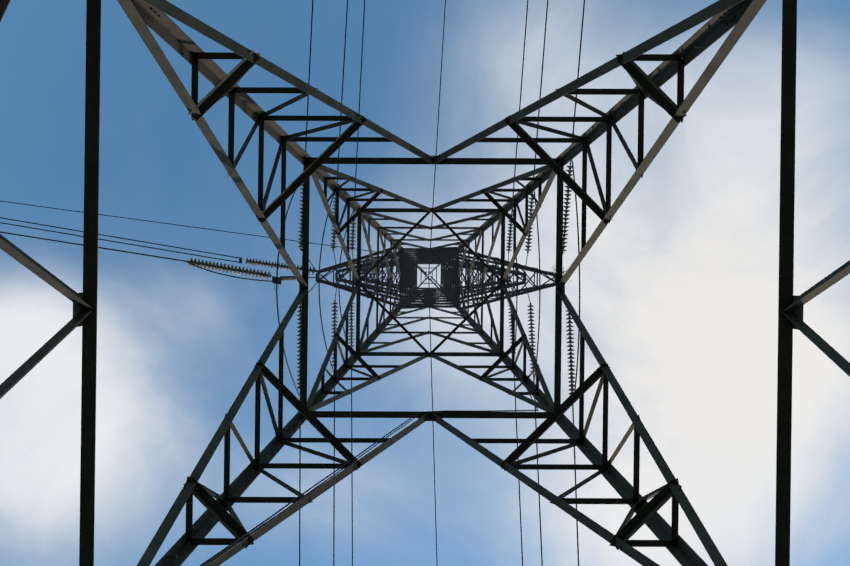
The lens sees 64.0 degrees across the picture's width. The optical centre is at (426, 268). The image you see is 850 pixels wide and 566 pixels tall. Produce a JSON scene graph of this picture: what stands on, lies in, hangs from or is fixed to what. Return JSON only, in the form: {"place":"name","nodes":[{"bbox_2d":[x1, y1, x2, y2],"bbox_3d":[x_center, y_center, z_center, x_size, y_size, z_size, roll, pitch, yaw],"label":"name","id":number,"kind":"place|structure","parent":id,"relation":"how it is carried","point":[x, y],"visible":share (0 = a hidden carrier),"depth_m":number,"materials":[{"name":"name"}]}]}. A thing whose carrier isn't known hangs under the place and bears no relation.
{"place":"outdoors","nodes":[
{"label":"outdoors","id":0,"kind":"place"},
{"bbox_2d":[0,0,849,565],"label":"sky","id":1,"kind":"structure","parent":0,"point":[679,291],"materials":[{"name":"blue"}]},
{"label":"ground","id":2,"kind":"structure","parent":0,"visible":0},
{"bbox_2d":[0,0,849,565],"bbox_3d":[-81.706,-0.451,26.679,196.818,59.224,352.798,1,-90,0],"label":"transmission tower","id":3,"kind":"structure","parent":2,"relation":"on","point":[726,16],"depth_m":14.26,"materials":[{"name":"metal"}]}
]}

